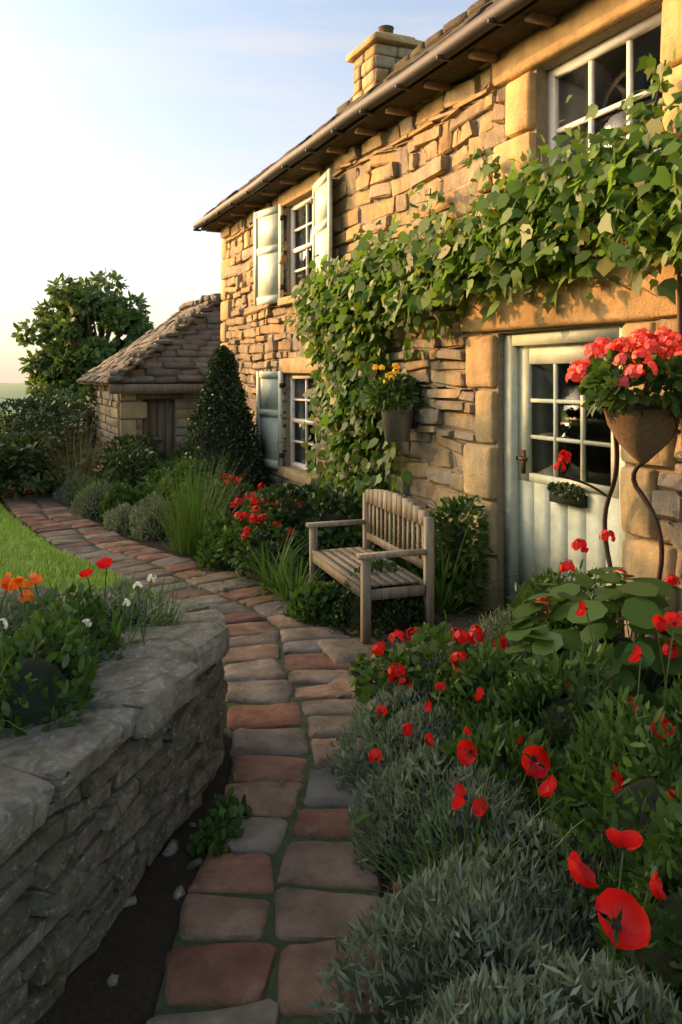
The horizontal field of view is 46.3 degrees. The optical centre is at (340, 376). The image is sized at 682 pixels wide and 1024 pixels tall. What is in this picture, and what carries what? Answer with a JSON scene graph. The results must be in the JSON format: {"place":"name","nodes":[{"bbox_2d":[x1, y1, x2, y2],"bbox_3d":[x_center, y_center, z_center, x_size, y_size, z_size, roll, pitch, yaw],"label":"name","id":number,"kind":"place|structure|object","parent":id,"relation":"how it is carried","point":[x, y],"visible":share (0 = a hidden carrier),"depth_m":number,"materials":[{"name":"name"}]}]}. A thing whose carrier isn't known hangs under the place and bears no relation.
{"place":"outdoors","nodes":[
{"label":"outdoors","id":0,"kind":"place"},
{"bbox_2d":[0,383,32,414],"bbox_3d":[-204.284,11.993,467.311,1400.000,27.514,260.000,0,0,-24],"label":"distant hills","id":1,"kind":"structure","parent":0,"point":[13,390],"depth_m":417.30,"materials":[{"name":"beige"}]},
{"bbox_2d":[0,502,170,602],"bbox_3d":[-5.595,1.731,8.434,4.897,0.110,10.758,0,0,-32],"label":"lawn grass","id":2,"kind":"structure","parent":0,"point":[27,533],"depth_m":7.49,"materials":[{"name":"green plant"}]},
{"bbox_2d":[84,384,203,470],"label":"shed walls","id":3,"kind":"structure","parent":0,"point":[121,414],"depth_m":12.50,"materials":[{"name":"beige stone"}]},
{"bbox_2d":[76,293,222,385],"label":"shed roof","id":4,"kind":"structure","parent":3,"relation":"on","point":[182,344],"depth_m":13.05,"materials":[{"name":"grey stone"}]},
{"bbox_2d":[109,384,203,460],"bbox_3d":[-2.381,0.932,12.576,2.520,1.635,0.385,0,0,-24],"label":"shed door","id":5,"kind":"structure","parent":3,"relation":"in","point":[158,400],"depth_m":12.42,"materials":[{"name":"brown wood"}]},
{"bbox_2d":[0,485,449,1023],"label":"flagstone path","id":6,"kind":"structure","parent":0,"point":[234,984],"depth_m":3.15,"materials":[{"name":"brown stone"}]},
{"bbox_2d":[306,489,433,643],"bbox_3d":[0.172,1.305,5.795,0.531,0.891,1.224,0,0,-19],"label":"garden bench","id":7,"kind":"object","parent":6,"relation":"on","point":[339,565],"visible":0.93,"depth_m":5.54,"materials":[{"name":"brown wood"}]},
{"bbox_2d":[0,0,477,382],"label":"sky","id":8,"kind":"structure","parent":0,"point":[124,123],"materials":[{"name":"blue"}]},
{"bbox_2d":[0,383,534,1023],"bbox_3d":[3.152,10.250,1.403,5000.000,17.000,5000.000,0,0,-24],"label":"ground","id":9,"kind":"structure","parent":0,"point":[136,943],"depth_m":2.47,"materials":[{"name":"soil"}]},
{"bbox_2d":[0,409,96,481],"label":"hedges","id":10,"kind":"object","parent":9,"relation":"on","point":[89,414],"visible":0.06,"depth_m":14.49,"materials":[{"name":"green plant"}]},
{"bbox_2d":[0,384,100,501],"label":"garden hedges","id":11,"kind":"object","parent":9,"relation":"on","point":[74,401],"visible":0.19,"depth_m":11.42,"materials":[{"name":"green plant"}]},
{"bbox_2d":[10,267,153,409],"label":"oak tree","id":12,"kind":"object","parent":9,"relation":"on","point":[60,325],"depth_m":56.77,"materials":[{"name":"green plant"}]},
{"bbox_2d":[32,417,148,499],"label":"feather grass","id":13,"kind":"object","parent":9,"relation":"on","point":[76,462],"depth_m":11.27,"materials":[{"name":"green plant"}]},
{"bbox_2d":[0,586,230,1023],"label":"dry stone wall","id":14,"kind":"structure","parent":9,"relation":"on","point":[100,803],"depth_m":2.51,"materials":[{"name":"grey stone"}]},
{"bbox_2d":[0,397,435,643],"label":"dark shrubs","id":15,"kind":"object","parent":9,"relation":"on","point":[315,510],"visible":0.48,"depth_m":7.49,"materials":[{"name":"green plant"}]},
{"bbox_2d":[182,345,271,508],"bbox_3d":[-1.494,0.666,10.388,1.524,2.178,1.480,0,0,-24],"label":"topiary cone","id":16,"kind":"object","parent":9,"relation":"on","point":[224,424],"visible":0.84,"depth_m":10.16,"materials":[{"name":"green plant"}]},
{"bbox_2d":[63,573,446,1023],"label":"soil pebbles","id":17,"kind":"object","parent":9,"relation":"on","point":[171,847],"visible":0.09,"depth_m":2.91,"materials":[{"name":"stone"}]},
{"bbox_2d":[0,369,619,971],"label":"grass clumps","id":18,"kind":"object","parent":9,"relation":"on","point":[280,579],"visible":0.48,"depth_m":5.66,"materials":[{"name":"green plant"}]},
{"bbox_2d":[0,342,681,1023],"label":"leafy plants","id":19,"kind":"object","parent":9,"relation":"on","point":[618,730],"visible":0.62,"depth_m":3.19,"materials":[{"name":"green plant"}]},
{"bbox_2d":[0,572,549,612],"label":"orange flowers","id":20,"kind":"object","parent":19,"relation":"on","point":[7,582],"visible":0.58,"depth_m":3.25,"materials":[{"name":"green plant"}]},
{"bbox_2d":[565,326,681,387],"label":"red geranium flowers","id":21,"kind":"object","parent":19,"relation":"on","point":[669,340],"visible":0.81,"depth_m":3.88,"materials":[{"name":"red plant"}]},
{"bbox_2d":[0,465,681,1023],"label":"lavender bushes","id":22,"kind":"object","parent":9,"relation":"on","point":[464,999],"visible":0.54,"depth_m":2.27,"materials":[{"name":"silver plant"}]},
{"bbox_2d":[0,413,681,1023],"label":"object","id":23,"kind":"object","parent":9,"relation":"on","point":[36,711],"visible":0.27,"depth_m":2.63,"materials":[{"name":"green"}]},
{"bbox_2d":[0,568,681,1023],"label":"flower stems","id":24,"kind":"object","parent":9,"relation":"on","point":[668,676],"visible":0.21,"depth_m":3.03,"materials":[{"name":"green plant"}]},
{"bbox_2d":[0,574,156,628],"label":"white flowers","id":25,"kind":"object","parent":24,"relation":"on","point":[127,602],"visible":0.92,"depth_m":3.16,"materials":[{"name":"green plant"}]},
{"bbox_2d":[220,0,681,675],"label":"cottage walls","id":26,"kind":"structure","parent":9,"relation":"on","point":[452,446],"depth_m":6.12,"materials":[{"name":"beige stone"}]},
{"bbox_2d":[254,168,331,468],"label":"shutters","id":27,"kind":"object","parent":26,"relation":"attached to","point":[269,286],"visible":0.84,"depth_m":10.16,"materials":[{"name":"green paint"}]},
{"bbox_2d":[193,0,558,232],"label":"eaves gutter","id":28,"kind":"object","parent":26,"relation":"on","point":[498,13],"visible":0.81,"depth_m":6.66,"materials":[{"name":"metal"}]},
{"bbox_2d":[201,0,585,230],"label":"roof","id":29,"kind":"structure","parent":26,"relation":"on","point":[461,67],"depth_m":6.82,"materials":[{"name":"brown wood"}]},
{"bbox_2d":[346,25,424,100],"bbox_3d":[0.700,-4.568,12.323,0.939,1.644,0.922,0,0,-28],"label":"chimney","id":30,"kind":"object","parent":29,"relation":"on","point":[374,57],"visible":0.34,"depth_m":11.98,"materials":[{"name":"stone"}]},
{"bbox_2d":[380,406,419,441],"bbox_3d":[0.511,0.405,6.905,0.350,0.310,0.300,0,0,-24],"label":"wall planter","id":31,"kind":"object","parent":26,"relation":"attached to","point":[397,427],"depth_m":6.79,"materials":[{"name":"metal"}]},
{"bbox_2d":[373,363,398,383],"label":"yellow flowers","id":32,"kind":"object","parent":31,"relation":"in","point":[389,374],"visible":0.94,"depth_m":6.89,"materials":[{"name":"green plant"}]},
{"bbox_2d":[290,9,662,473],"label":"windows","id":33,"kind":"structure","parent":26,"relation":"attached to","point":[610,83],"depth_m":5.30,"materials":[{"name":"white paint"}]},
{"bbox_2d":[285,46,681,541],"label":"climbing vine","id":34,"kind":"object","parent":26,"relation":"attached to","point":[411,273],"visible":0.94,"depth_m":5.44,"materials":[{"name":"green plant"}]},
{"bbox_2d":[504,323,624,626],"bbox_3d":[1.609,0.715,5.380,0.327,2.070,1.280,0,0,-24],"label":"front door","id":35,"kind":"structure","parent":26,"relation":"attached to","point":[541,530],"depth_m":5.49,"materials":[{"name":"green paint"}]},
{"bbox_2d":[546,481,586,507],"bbox_3d":[1.498,0.773,5.292,0.118,0.153,0.393,0,0,-24],"label":"planter","id":36,"kind":"object","parent":35,"relation":"attached to","point":[578,498],"visible":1,"depth_m":5.27,"materials":[{"name":"green plant"}]},
{"bbox_2d":[434,608,505,649],"bbox_3d":[1.161,1.715,5.185,0.646,0.192,1.577,0,0,-24],"label":"step door","id":37,"kind":"structure","parent":9,"relation":"on","point":[464,620],"depth_m":5.55,"materials":[{"name":"stone"}]},
{"bbox_2d":[326,60,681,476],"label":"vine stems","id":38,"kind":"object","parent":9,"relation":"on","point":[679,306],"visible":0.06,"depth_m":4.47,"materials":[{"name":"brown plant"}]},
{"bbox_2d":[495,567,681,718],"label":"broad leaf plants","id":39,"kind":"object","parent":9,"relation":"on","point":[640,603],"visible":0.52,"depth_m":3.60,"materials":[{"name":"green plant"}]},
{"bbox_2d":[558,334,681,636],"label":"planter stand","id":40,"kind":"object","parent":9,"relation":"on","point":[643,434],"visible":0.62,"depth_m":3.98,"materials":[{"name":"metal"}]},
{"bbox_2d":[78,450,681,949],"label":"red poppies","id":41,"kind":"object","parent":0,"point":[612,904],"visible":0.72,"depth_m":2.69,"materials":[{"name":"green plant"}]}
]}

